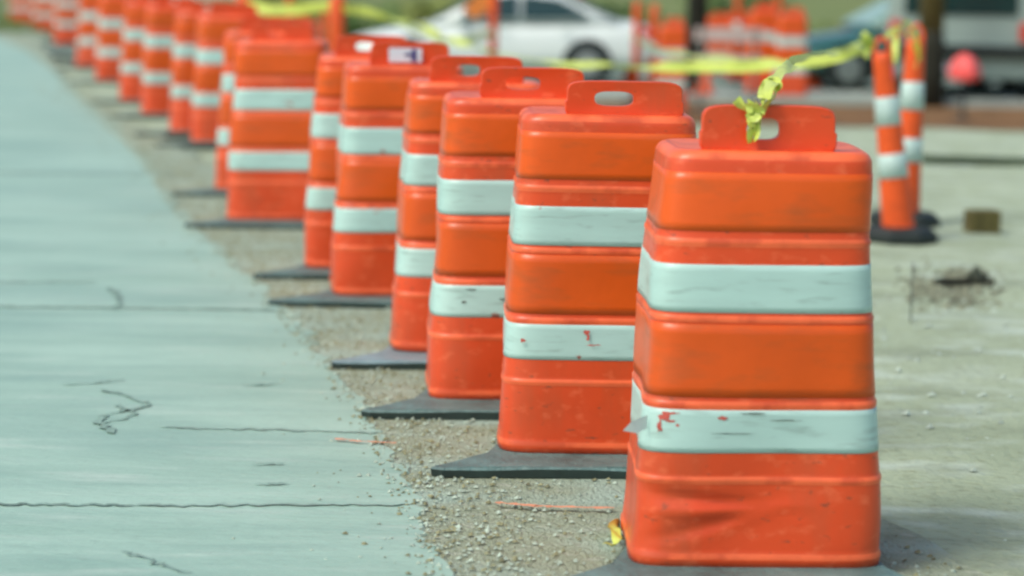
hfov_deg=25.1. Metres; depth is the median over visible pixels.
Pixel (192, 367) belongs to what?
road
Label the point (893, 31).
caution tape
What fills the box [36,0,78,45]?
traffic drum
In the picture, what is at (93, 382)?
road crack
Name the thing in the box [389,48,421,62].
sticker
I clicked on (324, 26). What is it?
thin post
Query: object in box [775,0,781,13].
delineator post
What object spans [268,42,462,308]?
traffic drum
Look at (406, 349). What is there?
traffic drum
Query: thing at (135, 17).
traffic drum
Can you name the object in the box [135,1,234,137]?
traffic drum
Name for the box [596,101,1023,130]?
soil verge
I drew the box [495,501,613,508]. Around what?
paint mark
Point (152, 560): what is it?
road crack
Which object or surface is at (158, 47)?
traffic drum
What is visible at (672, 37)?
delineator post
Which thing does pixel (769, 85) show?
caution tape
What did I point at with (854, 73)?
parked car
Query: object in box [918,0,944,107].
utility pole
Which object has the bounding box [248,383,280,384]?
road crack
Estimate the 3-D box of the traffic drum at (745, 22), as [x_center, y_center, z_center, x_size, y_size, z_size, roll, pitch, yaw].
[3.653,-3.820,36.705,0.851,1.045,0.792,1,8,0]
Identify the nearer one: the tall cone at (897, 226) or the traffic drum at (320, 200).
the traffic drum at (320, 200)
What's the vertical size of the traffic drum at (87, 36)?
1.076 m
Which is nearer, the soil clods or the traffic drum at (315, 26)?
the soil clods
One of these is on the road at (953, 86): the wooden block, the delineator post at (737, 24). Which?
the delineator post at (737, 24)
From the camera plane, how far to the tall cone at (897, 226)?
11.97 m
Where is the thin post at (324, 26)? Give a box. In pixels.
[321,13,327,40]
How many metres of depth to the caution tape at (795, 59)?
7.99 m
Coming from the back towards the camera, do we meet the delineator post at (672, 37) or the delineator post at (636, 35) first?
the delineator post at (636, 35)
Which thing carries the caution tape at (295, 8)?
attached to the delineator post at (337, 22)
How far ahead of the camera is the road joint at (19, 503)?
5.79 m
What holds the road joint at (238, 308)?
on the road at (192, 367)
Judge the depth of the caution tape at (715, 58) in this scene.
16.23 m
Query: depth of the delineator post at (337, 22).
19.82 m
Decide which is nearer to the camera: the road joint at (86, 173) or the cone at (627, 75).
the road joint at (86, 173)
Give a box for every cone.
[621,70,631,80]
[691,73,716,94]
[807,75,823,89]
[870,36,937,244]
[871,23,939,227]
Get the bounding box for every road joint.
[0,172,174,174]
[0,281,93,281]
[0,305,188,308]
[0,502,134,505]
[135,502,406,506]
[165,426,383,432]
[193,307,281,310]
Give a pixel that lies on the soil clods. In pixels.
(960, 293)
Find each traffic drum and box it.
[9,0,33,23]
[18,0,55,33]
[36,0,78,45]
[55,0,98,68]
[68,0,134,83]
[91,0,176,104]
[109,0,206,118]
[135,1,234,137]
[155,3,268,148]
[172,16,293,196]
[185,23,330,229]
[253,35,407,279]
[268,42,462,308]
[290,16,320,38]
[331,56,539,369]
[361,67,583,419]
[431,80,696,478]
[573,104,902,575]
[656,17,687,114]
[706,13,734,75]
[715,15,749,80]
[731,11,749,19]
[732,2,778,94]
[772,7,806,95]
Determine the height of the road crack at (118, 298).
0.001 m
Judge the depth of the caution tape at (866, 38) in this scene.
11.57 m
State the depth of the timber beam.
17.10 m
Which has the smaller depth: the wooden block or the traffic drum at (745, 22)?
the wooden block
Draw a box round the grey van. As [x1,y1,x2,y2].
[882,0,1023,99]
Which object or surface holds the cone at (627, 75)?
on the road at (953, 86)
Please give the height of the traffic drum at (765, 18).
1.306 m
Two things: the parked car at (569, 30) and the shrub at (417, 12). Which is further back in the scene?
the shrub at (417, 12)
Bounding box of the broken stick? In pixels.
[934,278,994,284]
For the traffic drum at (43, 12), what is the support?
on the gravel shoulder
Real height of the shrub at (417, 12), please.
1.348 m
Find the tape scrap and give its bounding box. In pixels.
[603,518,624,546]
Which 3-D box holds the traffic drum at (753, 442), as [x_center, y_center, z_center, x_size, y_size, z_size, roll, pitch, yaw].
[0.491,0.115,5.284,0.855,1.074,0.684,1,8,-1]
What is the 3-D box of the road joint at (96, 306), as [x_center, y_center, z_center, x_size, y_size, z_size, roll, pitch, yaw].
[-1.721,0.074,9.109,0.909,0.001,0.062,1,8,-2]
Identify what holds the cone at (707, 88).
on the pavement
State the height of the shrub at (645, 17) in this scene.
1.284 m
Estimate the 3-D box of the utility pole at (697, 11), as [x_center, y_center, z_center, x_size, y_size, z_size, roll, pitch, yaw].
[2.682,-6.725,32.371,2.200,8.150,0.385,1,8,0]
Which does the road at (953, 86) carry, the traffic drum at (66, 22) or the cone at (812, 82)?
the cone at (812, 82)
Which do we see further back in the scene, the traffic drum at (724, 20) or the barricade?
the traffic drum at (724, 20)
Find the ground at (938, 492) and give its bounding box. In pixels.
[0,0,1023,575]
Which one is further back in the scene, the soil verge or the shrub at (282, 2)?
the shrub at (282, 2)
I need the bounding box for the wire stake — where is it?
[910,261,913,322]
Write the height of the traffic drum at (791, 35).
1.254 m
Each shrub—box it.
[257,0,321,28]
[315,0,410,36]
[376,0,459,27]
[590,0,670,29]
[680,0,801,21]
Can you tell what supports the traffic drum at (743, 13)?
on the road at (953, 86)
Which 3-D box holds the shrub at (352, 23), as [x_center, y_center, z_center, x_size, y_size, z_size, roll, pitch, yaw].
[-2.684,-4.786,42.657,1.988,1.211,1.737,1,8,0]
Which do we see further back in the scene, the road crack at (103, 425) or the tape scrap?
the road crack at (103, 425)
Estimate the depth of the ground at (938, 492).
8.35 m
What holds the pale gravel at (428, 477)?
on the gravel shoulder
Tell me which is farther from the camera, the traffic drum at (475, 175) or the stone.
the stone
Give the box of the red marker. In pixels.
[948,54,981,120]
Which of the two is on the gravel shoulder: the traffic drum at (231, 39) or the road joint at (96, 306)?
the traffic drum at (231, 39)
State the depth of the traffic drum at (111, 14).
26.27 m
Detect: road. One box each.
[0,38,455,575]
[39,41,1015,93]
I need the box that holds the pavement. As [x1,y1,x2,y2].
[68,63,1015,99]
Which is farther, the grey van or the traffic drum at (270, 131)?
the grey van
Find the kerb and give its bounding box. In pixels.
[595,92,1023,107]
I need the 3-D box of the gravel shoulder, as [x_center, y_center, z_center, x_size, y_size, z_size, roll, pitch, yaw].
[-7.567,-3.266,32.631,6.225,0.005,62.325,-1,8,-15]
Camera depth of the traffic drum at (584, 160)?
6.36 m
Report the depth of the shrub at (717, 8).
43.25 m
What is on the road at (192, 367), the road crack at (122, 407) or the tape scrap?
the road crack at (122, 407)
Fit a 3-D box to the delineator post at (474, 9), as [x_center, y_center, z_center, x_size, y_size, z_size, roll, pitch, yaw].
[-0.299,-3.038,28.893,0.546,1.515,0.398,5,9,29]
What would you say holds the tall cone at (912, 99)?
on the ground at (938, 492)
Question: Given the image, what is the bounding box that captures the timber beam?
[921,155,1023,165]
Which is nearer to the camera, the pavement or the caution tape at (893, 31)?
the caution tape at (893, 31)
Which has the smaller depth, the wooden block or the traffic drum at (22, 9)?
the wooden block
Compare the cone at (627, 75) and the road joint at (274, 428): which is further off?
the cone at (627, 75)
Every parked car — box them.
[356,0,649,80]
[807,0,1015,91]
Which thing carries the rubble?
on the ground at (938, 492)
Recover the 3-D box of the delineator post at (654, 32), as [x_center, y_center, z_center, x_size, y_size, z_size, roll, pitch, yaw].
[1.774,-2.898,28.871,0.400,1.315,0.400,1,8,0]
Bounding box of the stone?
[966,266,988,284]
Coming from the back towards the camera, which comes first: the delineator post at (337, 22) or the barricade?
the barricade
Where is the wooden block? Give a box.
[963,209,1000,233]
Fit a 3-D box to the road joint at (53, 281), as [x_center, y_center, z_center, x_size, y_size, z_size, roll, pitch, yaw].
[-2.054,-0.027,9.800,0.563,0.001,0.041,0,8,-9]
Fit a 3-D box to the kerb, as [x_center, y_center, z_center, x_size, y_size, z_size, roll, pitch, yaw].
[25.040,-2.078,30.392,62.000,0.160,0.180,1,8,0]
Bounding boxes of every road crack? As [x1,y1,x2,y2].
[62,379,121,383]
[91,414,115,432]
[101,389,150,412]
[102,404,137,422]
[106,287,122,308]
[121,550,191,571]
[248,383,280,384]
[257,482,283,484]
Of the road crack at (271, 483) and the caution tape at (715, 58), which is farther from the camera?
the caution tape at (715, 58)
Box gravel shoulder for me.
[0,20,985,575]
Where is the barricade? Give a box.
[694,27,763,111]
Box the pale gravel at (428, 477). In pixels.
[30,81,970,575]
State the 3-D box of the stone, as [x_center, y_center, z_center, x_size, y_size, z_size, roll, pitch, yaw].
[2.114,-0.050,10.465,0.105,0.100,0.124,1,8,0]
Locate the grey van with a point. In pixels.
(988, 35)
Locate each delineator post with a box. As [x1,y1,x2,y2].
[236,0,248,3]
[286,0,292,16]
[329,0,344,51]
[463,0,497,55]
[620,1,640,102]
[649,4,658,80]
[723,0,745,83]
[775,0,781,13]
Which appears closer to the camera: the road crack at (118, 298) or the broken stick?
the road crack at (118, 298)
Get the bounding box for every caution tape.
[247,0,329,15]
[341,4,864,72]
[345,6,494,43]
[630,32,781,60]
[733,59,797,142]
[789,42,865,64]
[858,31,874,58]
[885,20,921,68]
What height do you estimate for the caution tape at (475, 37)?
0.500 m
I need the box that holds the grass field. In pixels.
[0,0,880,37]
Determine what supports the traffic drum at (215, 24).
on the gravel shoulder
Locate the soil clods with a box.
[872,256,1023,314]
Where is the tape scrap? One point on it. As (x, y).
(614, 527)
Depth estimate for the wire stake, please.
9.21 m
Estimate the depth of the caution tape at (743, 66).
13.73 m
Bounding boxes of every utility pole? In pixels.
[686,0,707,92]
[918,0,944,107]
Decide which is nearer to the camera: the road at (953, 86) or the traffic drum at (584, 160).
the traffic drum at (584, 160)
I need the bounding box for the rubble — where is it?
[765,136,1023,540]
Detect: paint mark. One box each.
[334,438,396,442]
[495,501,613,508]
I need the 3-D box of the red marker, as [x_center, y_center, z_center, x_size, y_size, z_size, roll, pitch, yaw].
[5.392,-2.383,27.419,0.380,0.797,0.399,1,8,0]

